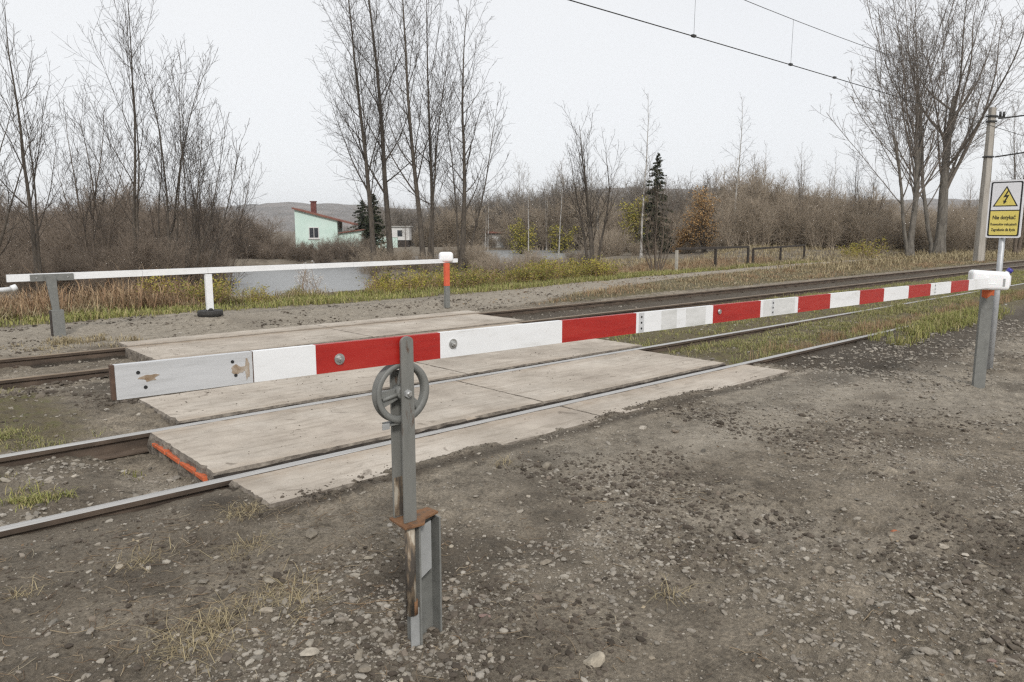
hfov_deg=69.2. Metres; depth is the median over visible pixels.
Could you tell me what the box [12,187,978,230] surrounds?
hills
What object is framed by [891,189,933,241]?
bare shrub
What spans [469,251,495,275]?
bare shrub
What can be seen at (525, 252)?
bare shrub
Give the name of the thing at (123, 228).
bare shrub
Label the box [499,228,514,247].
bare shrub
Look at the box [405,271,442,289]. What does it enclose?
leafy shrub
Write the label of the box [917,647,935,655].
stone
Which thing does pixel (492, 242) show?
bare shrub
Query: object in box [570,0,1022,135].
contact wire
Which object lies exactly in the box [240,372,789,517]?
soil crumbs
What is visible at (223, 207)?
bare shrub
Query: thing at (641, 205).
bare shrub
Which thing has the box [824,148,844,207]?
sapling
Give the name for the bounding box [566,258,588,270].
leafy shrub
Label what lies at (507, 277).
leafy shrub
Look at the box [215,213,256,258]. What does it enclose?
bare shrub
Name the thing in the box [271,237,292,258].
bare shrub
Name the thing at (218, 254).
bare shrub
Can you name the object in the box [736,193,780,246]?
bare shrub
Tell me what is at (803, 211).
bare shrub
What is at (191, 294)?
leafy shrub
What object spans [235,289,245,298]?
leafy shrub
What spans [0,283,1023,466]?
rail
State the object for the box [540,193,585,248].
bare shrub
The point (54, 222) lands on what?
bare shrub
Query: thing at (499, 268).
bare shrub
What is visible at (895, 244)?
bare shrub
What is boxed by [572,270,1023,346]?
grass
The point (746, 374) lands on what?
concrete slab
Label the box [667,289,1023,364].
grass
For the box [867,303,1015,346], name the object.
grass
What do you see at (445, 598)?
stone
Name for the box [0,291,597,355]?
soil crumbs
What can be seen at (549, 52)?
sky
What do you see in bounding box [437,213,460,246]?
bare shrub
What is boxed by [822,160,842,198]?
bare tree
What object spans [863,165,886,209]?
bare tree
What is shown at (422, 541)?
roller post
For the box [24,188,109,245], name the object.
bare shrub
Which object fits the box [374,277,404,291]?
leafy shrub
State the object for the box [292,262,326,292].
leafy shrub
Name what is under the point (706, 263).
dry weeds
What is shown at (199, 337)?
concrete slab
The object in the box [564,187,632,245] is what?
bare shrub
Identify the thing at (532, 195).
bare shrub
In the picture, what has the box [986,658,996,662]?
stone
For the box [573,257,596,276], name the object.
leafy shrub
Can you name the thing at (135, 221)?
willow
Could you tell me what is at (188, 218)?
bare shrub
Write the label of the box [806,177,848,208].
bare shrub
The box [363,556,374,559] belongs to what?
stone
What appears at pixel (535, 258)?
bare shrub
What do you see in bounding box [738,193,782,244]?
bare shrub
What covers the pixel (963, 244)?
bare shrub
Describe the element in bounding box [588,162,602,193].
bare tree
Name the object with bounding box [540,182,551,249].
sapling
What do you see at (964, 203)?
bare shrub
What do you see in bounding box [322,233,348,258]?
bare shrub
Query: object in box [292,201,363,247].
house
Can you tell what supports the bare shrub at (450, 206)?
on the ground at (726, 633)
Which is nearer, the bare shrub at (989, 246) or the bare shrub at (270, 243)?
the bare shrub at (989, 246)
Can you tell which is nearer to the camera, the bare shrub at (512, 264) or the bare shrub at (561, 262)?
the bare shrub at (512, 264)
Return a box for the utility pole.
[972,107,1004,260]
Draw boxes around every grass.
[0,259,825,327]
[0,331,146,354]
[0,386,111,451]
[0,468,145,511]
[4,455,709,679]
[535,251,1023,302]
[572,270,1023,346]
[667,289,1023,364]
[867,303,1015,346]
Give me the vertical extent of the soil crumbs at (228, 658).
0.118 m
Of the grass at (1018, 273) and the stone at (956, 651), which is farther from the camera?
the grass at (1018, 273)
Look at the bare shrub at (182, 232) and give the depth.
38.30 m
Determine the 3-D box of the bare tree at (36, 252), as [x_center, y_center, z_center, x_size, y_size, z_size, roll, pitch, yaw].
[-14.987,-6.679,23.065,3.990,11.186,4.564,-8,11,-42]
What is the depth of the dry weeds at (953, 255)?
43.15 m
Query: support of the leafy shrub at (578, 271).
on the ground at (726, 633)
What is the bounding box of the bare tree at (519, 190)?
[510,156,530,204]
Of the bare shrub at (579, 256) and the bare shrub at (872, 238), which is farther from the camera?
the bare shrub at (872, 238)
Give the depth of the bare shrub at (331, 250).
55.18 m
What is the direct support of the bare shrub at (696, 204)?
on the ground at (726, 633)
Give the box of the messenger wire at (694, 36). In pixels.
[691,0,1021,120]
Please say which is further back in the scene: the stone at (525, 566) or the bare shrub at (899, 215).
the bare shrub at (899, 215)
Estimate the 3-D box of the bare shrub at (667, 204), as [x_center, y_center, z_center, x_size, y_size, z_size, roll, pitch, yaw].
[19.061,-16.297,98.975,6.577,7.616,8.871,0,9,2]
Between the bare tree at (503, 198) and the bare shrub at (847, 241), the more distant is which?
the bare tree at (503, 198)
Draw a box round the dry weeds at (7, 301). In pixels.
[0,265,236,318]
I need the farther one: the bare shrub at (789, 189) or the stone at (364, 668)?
the bare shrub at (789, 189)
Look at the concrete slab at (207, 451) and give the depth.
5.76 m
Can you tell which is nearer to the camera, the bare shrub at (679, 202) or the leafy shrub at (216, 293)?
the leafy shrub at (216, 293)
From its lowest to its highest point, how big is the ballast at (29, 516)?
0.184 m
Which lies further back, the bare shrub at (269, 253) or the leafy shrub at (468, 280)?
the bare shrub at (269, 253)
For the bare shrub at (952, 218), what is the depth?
56.73 m
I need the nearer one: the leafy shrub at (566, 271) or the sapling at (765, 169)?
the leafy shrub at (566, 271)
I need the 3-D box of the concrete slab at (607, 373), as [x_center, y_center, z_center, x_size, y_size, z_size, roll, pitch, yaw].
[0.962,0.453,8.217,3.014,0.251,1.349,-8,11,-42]
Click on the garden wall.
(395, 239)
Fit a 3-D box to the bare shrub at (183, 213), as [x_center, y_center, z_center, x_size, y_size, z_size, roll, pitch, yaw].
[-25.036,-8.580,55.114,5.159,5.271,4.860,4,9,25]
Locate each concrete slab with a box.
[118,324,325,346]
[125,328,372,361]
[138,362,467,425]
[147,381,543,482]
[229,406,598,508]
[315,310,481,326]
[330,314,524,337]
[392,323,522,336]
[416,339,642,375]
[457,350,725,405]
[561,364,790,415]
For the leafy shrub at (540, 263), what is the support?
on the ground at (726, 633)
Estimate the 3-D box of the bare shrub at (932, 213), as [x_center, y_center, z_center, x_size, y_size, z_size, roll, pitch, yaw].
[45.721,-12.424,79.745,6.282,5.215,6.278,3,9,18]
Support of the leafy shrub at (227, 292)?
on the ground at (726, 633)
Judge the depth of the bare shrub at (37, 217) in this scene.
56.83 m
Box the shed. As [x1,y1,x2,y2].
[480,231,519,247]
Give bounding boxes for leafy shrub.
[133,275,186,295]
[164,279,204,302]
[178,273,247,293]
[183,281,204,300]
[189,274,235,304]
[196,278,241,303]
[198,284,232,303]
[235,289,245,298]
[243,285,262,297]
[245,282,275,303]
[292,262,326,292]
[356,266,406,291]
[364,274,400,293]
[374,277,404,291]
[375,271,403,290]
[377,266,426,286]
[392,266,427,292]
[400,268,431,281]
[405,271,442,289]
[421,263,463,284]
[429,266,456,285]
[430,267,463,288]
[450,259,480,282]
[450,264,495,285]
[450,270,483,287]
[469,266,501,284]
[486,269,515,284]
[499,267,515,282]
[504,263,533,282]
[505,262,539,282]
[505,262,541,278]
[517,256,565,276]
[520,259,557,281]
[522,255,571,279]
[531,265,559,281]
[547,257,578,278]
[549,265,578,278]
[563,266,590,275]
[563,271,584,277]
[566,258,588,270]
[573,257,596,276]
[576,255,617,277]
[581,255,601,275]
[582,263,609,275]
[592,260,619,276]
[598,260,626,275]
[836,236,872,257]
[838,243,860,256]
[854,237,889,258]
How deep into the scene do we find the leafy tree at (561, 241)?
83.48 m
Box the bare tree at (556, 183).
[536,160,562,207]
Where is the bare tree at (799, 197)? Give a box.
[790,142,817,218]
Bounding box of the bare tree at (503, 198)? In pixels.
[498,184,510,217]
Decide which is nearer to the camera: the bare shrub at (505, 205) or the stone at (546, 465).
the stone at (546, 465)
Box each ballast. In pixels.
[0,291,858,513]
[0,456,193,525]
[765,319,1023,401]
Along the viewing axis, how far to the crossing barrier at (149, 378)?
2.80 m
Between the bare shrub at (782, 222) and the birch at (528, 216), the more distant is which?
the birch at (528, 216)
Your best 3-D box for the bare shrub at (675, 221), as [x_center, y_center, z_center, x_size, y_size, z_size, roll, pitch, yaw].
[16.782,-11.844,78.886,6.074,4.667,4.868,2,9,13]
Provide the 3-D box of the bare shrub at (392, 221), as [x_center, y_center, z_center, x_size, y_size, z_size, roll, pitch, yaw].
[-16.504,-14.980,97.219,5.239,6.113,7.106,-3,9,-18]
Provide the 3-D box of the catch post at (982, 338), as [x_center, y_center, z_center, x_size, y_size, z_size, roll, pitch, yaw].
[4.819,0.069,7.587,0.126,1.440,0.120,2,9,16]
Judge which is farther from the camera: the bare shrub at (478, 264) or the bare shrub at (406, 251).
the bare shrub at (406, 251)
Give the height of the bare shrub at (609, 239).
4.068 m
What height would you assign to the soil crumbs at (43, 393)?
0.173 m
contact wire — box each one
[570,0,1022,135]
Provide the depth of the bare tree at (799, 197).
72.72 m
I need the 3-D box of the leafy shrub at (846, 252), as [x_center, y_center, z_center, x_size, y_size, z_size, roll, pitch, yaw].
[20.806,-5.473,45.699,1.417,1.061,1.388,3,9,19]
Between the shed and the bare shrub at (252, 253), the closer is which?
the bare shrub at (252, 253)
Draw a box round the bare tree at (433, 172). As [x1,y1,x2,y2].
[338,0,484,270]
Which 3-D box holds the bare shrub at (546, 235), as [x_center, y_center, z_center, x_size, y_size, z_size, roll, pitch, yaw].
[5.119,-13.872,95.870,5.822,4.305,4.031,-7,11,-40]
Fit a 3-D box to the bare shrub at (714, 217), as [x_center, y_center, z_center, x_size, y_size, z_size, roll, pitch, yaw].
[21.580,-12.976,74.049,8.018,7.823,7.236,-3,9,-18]
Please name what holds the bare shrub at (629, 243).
on the ground at (726, 633)
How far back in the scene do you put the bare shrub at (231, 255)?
53.18 m
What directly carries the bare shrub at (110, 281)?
on the ground at (726, 633)
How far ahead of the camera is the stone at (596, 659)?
2.71 m
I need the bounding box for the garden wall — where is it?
[377,237,397,247]
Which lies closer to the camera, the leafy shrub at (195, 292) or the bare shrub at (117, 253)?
the leafy shrub at (195, 292)
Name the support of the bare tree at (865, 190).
on the ground at (726, 633)
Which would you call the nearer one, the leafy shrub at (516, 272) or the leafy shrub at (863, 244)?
the leafy shrub at (516, 272)
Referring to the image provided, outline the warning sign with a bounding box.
[985,179,1023,368]
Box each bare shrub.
[0,179,41,224]
[0,190,23,230]
[0,191,45,239]
[0,212,55,267]
[0,214,27,253]
[0,218,15,264]
[0,230,30,287]
[0,240,57,294]
[0,248,61,284]
[0,251,34,288]
[9,204,71,239]
[13,226,70,270]
[22,194,80,222]
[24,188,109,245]
[25,213,94,262]
[31,253,72,290]
[34,198,113,261]
[42,242,97,293]
[48,187,127,227]
[57,199,129,262]
[58,242,112,269]
[60,215,119,255]
[62,176,148,230]
[70,183,147,224]
[72,267,107,294]
[75,184,165,247]
[82,246,117,278]
[86,257,126,293]
[93,240,153,289]
[94,238,131,288]
[106,224,181,294]
[107,230,193,290]
[108,170,177,218]
[111,215,145,254]
[118,194,185,246]
[123,218,195,249]
[128,189,181,221]
[142,191,216,244]
[149,195,214,236]
[152,194,210,227]
[153,214,250,285]
[162,240,238,288]
[164,231,224,266]
[178,256,231,293]
[181,192,234,249]
[203,209,256,257]
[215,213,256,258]
[219,237,246,258]
[229,207,287,252]
[232,215,285,239]
[238,244,251,258]
[247,248,255,258]
[248,237,269,258]
[248,245,270,258]
[256,247,268,258]
[261,244,275,259]
[263,234,281,258]
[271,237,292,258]
[272,232,296,258]
[275,247,286,258]
[281,242,296,259]
[287,240,311,261]
[299,240,313,258]
[305,241,319,259]
[310,238,348,263]
[315,237,338,257]
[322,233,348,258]
[325,231,369,262]
[345,229,400,273]
[350,192,384,222]
[353,237,369,255]
[356,250,399,279]
[376,209,400,236]
[377,198,416,234]
[383,207,416,245]
[384,205,415,219]
[385,249,401,268]
[394,246,415,267]
[395,247,419,269]
[399,200,426,243]
[403,202,453,243]
[410,180,484,246]
[411,224,426,246]
[417,249,435,272]
[423,213,450,246]
[425,202,468,246]
[427,246,457,269]
[435,242,459,269]
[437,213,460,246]
[440,205,470,246]
[450,191,497,225]
[458,223,480,245]
[459,203,497,245]
[459,240,481,268]
[462,242,488,270]
[466,211,500,247]
[467,244,497,264]
[468,189,504,216]
[469,187,519,224]
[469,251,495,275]
[469,258,488,276]
[482,222,501,236]
[482,249,512,270]
[484,202,535,248]
[484,256,509,275]
[486,231,500,247]
[489,191,530,231]
[490,194,523,219]
[491,186,538,230]
[493,251,527,273]
[498,183,546,206]
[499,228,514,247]
[500,230,513,247]
[501,180,574,202]
[502,254,529,274]
[506,185,550,216]
[506,189,550,229]
[513,195,566,249]
[515,250,530,266]
[519,209,551,249]
[519,245,541,262]
[521,181,563,213]
[526,204,577,249]
[526,250,551,266]
[532,222,561,249]
[536,167,611,220]
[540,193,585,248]
[541,173,634,220]
[544,181,595,249]
[549,252,572,272]
[560,217,586,249]
[560,246,584,266]
[563,247,589,262]
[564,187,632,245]
[569,249,596,269]
[573,217,636,258]
[579,249,597,262]
[583,181,617,203]
[586,228,627,254]
[592,189,649,219]
[592,197,643,244]
[594,171,678,218]
[598,176,668,214]
[609,225,638,253]
[626,195,667,219]
[627,241,643,255]
[628,176,682,222]
[640,191,678,223]
[645,240,659,254]
[648,210,696,238]
[658,182,694,216]
[658,230,675,251]
[660,175,694,202]
[669,217,693,243]
[670,167,720,215]
[674,222,708,252]
[680,188,717,239]
[681,240,695,253]
[685,198,721,249]
[691,169,737,201]
[692,219,712,249]
[693,168,760,246]
[703,180,751,246]
[707,150,779,245]
[707,237,723,249]
[711,193,780,244]
[713,227,728,245]
[714,187,764,248]
[726,171,793,216]
[732,156,806,244]
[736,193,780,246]
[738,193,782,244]
[758,178,808,203]
[763,183,823,246]
[765,199,817,244]
[770,202,803,245]
[783,185,836,242]
[790,187,854,213]
[797,189,846,244]
[800,202,847,249]
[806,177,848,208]
[813,187,883,248]
[824,184,894,217]
[837,184,885,219]
[837,208,885,248]
[859,211,900,246]
[862,191,908,240]
[869,207,901,248]
[883,199,905,236]
[890,203,936,240]
[890,232,907,249]
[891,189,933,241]
[891,210,925,250]
[906,222,926,251]
[917,204,965,235]
[917,221,958,252]
[918,204,975,252]
[928,208,968,244]
[932,212,973,251]
[934,202,977,227]
[948,194,976,218]
[958,210,976,250]
[960,206,977,236]
[969,230,998,250]
[986,238,1017,251]
[1006,232,1023,248]
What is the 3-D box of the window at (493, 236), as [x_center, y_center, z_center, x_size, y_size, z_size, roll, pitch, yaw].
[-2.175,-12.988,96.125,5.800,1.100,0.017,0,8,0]
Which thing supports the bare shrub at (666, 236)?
on the ground at (726, 633)
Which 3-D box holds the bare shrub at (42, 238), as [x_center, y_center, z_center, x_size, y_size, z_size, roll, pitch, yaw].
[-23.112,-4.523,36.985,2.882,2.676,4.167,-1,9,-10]
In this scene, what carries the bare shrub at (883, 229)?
on the ground at (726, 633)
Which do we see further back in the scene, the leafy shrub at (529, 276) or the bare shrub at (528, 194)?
the bare shrub at (528, 194)
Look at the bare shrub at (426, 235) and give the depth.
95.10 m
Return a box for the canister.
[968,268,1012,289]
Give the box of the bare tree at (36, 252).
[0,0,106,296]
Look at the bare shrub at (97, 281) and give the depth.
25.09 m
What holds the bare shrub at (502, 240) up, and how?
on the ground at (726, 633)
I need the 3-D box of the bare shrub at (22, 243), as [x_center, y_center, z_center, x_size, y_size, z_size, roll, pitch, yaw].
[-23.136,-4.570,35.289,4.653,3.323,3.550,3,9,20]
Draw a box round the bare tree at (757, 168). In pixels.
[747,150,768,191]
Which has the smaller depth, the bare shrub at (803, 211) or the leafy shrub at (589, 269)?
the leafy shrub at (589, 269)
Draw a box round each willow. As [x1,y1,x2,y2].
[37,62,151,282]
[51,0,198,257]
[111,2,236,286]
[155,111,266,288]
[158,41,252,291]
[627,174,692,270]
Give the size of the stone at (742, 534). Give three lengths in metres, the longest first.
0.086 x 0.058 x 0.039 m
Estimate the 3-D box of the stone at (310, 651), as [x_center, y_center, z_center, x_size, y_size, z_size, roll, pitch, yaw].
[-0.760,1.169,2.789,0.074,0.023,0.051,-4,9,-26]
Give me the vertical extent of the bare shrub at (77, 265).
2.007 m
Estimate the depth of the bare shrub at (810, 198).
73.46 m
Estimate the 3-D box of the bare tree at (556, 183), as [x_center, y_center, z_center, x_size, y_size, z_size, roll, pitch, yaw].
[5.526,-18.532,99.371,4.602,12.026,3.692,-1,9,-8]
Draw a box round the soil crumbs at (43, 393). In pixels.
[0,374,233,423]
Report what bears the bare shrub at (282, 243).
on the ground at (726, 633)
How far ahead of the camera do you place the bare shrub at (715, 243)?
63.96 m
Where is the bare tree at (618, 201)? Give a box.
[610,177,629,223]
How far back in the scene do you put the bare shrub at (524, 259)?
35.34 m
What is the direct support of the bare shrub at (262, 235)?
on the ground at (726, 633)
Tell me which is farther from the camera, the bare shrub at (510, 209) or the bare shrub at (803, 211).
the bare shrub at (510, 209)
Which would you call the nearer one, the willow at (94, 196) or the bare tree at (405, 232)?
the willow at (94, 196)
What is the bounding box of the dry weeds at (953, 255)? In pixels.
[527,242,1023,273]
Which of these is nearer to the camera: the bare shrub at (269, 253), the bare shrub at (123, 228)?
the bare shrub at (123, 228)
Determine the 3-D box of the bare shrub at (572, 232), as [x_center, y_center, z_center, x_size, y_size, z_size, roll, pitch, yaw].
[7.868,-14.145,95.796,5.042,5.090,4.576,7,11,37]
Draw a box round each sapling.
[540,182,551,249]
[750,144,775,187]
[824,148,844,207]
[847,161,862,217]
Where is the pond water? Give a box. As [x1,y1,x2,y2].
[222,250,588,296]
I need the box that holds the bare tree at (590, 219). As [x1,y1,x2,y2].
[550,100,629,267]
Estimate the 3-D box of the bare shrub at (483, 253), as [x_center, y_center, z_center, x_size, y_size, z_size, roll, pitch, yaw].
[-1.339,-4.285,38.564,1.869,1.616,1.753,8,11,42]
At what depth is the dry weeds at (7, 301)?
14.82 m
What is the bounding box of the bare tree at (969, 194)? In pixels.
[961,172,978,215]
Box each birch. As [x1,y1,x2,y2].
[0,190,14,239]
[479,188,498,254]
[518,167,546,254]
[549,161,573,255]
[628,90,666,257]
[720,95,765,245]
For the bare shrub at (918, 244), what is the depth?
58.13 m
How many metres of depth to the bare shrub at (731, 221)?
54.20 m
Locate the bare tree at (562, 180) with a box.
[554,155,569,204]
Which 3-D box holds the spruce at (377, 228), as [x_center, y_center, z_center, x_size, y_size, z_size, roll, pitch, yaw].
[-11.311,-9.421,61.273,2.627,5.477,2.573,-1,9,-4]
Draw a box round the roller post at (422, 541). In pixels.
[372,336,441,646]
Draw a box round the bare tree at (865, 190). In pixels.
[836,133,894,218]
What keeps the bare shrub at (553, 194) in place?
on the ground at (726, 633)
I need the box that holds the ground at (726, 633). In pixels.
[0,231,1023,681]
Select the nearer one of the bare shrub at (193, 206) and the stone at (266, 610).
the stone at (266, 610)
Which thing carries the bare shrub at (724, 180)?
on the ground at (726, 633)
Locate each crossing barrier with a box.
[6,258,457,316]
[108,276,1010,399]
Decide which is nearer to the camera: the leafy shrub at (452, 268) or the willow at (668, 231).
the leafy shrub at (452, 268)
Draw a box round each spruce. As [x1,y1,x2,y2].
[347,200,368,237]
[360,194,386,255]
[629,152,675,252]
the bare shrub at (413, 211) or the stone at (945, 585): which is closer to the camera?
the stone at (945, 585)
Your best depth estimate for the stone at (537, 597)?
3.21 m
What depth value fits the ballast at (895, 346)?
8.95 m
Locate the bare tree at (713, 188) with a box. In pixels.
[706,169,719,202]
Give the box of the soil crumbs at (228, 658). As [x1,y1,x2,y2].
[0,352,1023,681]
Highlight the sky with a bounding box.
[0,0,1023,211]
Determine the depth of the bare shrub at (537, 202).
99.49 m
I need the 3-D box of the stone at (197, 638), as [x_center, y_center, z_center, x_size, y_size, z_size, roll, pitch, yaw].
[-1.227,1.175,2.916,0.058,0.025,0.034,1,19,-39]
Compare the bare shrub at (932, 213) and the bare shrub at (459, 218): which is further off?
the bare shrub at (459, 218)
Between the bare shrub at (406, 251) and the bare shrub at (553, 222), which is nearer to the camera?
the bare shrub at (406, 251)
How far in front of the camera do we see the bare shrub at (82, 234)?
38.92 m
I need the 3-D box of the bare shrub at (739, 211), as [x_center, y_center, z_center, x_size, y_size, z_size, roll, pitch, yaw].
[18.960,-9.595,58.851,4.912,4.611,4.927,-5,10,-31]
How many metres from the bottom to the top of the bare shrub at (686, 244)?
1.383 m
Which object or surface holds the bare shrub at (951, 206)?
on the ground at (726, 633)
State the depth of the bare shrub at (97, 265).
28.78 m
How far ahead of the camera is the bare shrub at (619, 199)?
95.74 m
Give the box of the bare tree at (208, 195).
[201,178,219,226]
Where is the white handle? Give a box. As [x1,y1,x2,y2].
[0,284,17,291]
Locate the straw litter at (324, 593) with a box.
[0,373,1023,681]
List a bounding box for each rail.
[0,260,1023,367]
[0,265,1023,389]
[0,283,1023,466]
[0,304,1006,538]
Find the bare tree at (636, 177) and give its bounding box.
[630,166,647,191]
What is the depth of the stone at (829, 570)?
3.40 m
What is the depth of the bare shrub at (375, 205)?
110.74 m
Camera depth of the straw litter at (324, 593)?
3.20 m
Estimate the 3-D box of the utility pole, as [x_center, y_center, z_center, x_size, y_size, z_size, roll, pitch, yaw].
[23.899,-7.525,37.160,1.012,8.018,0.376,-2,9,-14]
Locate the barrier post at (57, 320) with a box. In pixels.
[45,274,65,336]
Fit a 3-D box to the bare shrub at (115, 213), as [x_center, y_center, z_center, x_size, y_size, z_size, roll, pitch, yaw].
[-21.467,-6.045,40.446,4.723,5.225,5.631,-3,9,-16]
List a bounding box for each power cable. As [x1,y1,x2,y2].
[995,152,1023,157]
[998,115,1023,118]
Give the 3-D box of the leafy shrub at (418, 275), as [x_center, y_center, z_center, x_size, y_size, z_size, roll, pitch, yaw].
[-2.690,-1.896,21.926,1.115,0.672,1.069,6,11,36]
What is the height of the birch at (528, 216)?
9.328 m
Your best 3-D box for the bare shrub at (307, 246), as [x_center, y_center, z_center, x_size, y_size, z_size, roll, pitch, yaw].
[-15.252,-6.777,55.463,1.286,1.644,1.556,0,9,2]
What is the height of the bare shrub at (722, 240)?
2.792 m
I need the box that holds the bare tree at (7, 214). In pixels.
[0,73,50,255]
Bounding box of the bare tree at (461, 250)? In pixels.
[410,0,514,270]
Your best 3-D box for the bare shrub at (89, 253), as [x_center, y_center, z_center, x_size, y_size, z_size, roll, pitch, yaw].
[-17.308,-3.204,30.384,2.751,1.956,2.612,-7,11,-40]
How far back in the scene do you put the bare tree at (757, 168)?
79.63 m
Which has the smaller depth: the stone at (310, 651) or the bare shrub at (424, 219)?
the stone at (310, 651)
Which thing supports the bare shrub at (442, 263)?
on the ground at (726, 633)
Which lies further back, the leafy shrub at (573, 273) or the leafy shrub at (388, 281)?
the leafy shrub at (573, 273)
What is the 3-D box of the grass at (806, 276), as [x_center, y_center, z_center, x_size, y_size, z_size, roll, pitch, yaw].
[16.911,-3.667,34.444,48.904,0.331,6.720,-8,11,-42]
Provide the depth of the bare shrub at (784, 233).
55.62 m
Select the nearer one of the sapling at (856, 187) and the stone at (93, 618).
the stone at (93, 618)
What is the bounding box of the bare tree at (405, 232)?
[400,212,410,248]
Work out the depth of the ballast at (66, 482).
10.32 m
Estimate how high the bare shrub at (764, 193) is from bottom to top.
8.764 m
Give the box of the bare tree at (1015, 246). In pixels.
[995,96,1023,253]
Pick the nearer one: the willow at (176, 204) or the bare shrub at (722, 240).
the willow at (176, 204)
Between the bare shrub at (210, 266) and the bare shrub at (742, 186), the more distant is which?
the bare shrub at (742, 186)
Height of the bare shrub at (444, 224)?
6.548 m
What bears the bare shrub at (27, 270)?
on the ground at (726, 633)
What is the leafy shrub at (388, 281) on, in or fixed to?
on the ground at (726, 633)
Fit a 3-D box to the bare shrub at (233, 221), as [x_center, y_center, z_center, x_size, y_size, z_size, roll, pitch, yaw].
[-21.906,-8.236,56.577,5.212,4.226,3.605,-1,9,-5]
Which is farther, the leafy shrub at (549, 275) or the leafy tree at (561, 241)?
the leafy tree at (561, 241)
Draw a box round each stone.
[89,615,96,621]
[96,658,104,663]
[100,679,113,681]
[115,564,123,568]
[192,636,206,642]
[198,579,207,583]
[260,607,272,613]
[264,578,275,583]
[300,647,319,655]
[305,528,317,538]
[337,674,346,681]
[354,649,363,659]
[358,663,371,672]
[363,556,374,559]
[383,631,393,639]
[401,649,407,655]
[442,596,450,601]
[495,635,503,638]
[517,563,527,568]
[532,594,541,600]
[539,559,551,564]
[542,461,550,468]
[576,470,584,474]
[583,651,604,667]
[655,608,665,615]
[735,530,748,538]
[824,566,834,574]
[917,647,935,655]
[937,543,948,548]
[938,582,953,589]
[953,649,959,654]
[975,564,987,567]
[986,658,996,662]
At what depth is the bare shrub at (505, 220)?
95.07 m
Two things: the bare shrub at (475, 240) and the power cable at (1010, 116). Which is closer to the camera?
the power cable at (1010, 116)
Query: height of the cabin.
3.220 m
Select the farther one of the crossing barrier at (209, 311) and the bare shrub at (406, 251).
the bare shrub at (406, 251)
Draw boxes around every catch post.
[443,263,449,307]
[972,290,994,388]
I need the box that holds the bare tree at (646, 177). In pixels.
[635,156,660,200]
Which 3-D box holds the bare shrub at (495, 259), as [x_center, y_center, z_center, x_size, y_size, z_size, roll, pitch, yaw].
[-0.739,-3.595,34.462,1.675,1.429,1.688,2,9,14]
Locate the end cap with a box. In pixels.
[439,252,452,261]
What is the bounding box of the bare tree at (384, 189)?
[307,0,460,275]
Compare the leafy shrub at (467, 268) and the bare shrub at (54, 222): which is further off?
the bare shrub at (54, 222)
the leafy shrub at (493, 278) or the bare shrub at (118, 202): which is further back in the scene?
the bare shrub at (118, 202)
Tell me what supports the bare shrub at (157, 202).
on the ground at (726, 633)
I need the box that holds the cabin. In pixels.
[391,226,412,246]
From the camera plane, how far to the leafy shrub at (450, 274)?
21.35 m
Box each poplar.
[811,0,994,255]
[853,0,1023,254]
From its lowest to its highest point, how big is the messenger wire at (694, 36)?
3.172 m
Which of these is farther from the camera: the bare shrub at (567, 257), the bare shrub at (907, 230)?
the bare shrub at (907, 230)
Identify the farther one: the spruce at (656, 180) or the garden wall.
the garden wall
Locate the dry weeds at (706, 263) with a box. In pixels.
[151,252,778,296]
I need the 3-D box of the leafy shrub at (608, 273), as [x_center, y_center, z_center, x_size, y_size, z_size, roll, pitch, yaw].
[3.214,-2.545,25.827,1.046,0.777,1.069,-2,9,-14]
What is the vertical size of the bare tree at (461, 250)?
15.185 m
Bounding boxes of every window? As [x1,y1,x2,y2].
[308,227,319,238]
[482,236,516,244]
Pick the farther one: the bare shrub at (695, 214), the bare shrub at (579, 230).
the bare shrub at (579, 230)
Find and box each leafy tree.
[506,214,537,253]
[541,224,580,252]
[614,195,652,249]
[670,226,695,253]
[677,182,723,253]
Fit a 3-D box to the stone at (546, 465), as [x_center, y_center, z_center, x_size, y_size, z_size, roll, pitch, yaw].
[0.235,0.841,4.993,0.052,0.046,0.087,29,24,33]
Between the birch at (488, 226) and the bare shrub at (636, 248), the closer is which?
the birch at (488, 226)
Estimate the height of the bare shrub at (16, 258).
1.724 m
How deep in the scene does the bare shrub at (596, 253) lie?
35.56 m
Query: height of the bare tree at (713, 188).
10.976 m
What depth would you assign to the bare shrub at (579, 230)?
94.42 m
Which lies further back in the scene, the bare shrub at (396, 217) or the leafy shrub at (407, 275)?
the bare shrub at (396, 217)
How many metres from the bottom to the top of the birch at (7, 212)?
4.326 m
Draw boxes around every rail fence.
[675,246,749,268]
[751,244,805,262]
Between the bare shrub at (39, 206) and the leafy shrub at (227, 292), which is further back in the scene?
the bare shrub at (39, 206)
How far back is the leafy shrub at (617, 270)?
26.57 m
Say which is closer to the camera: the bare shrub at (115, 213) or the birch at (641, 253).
the bare shrub at (115, 213)

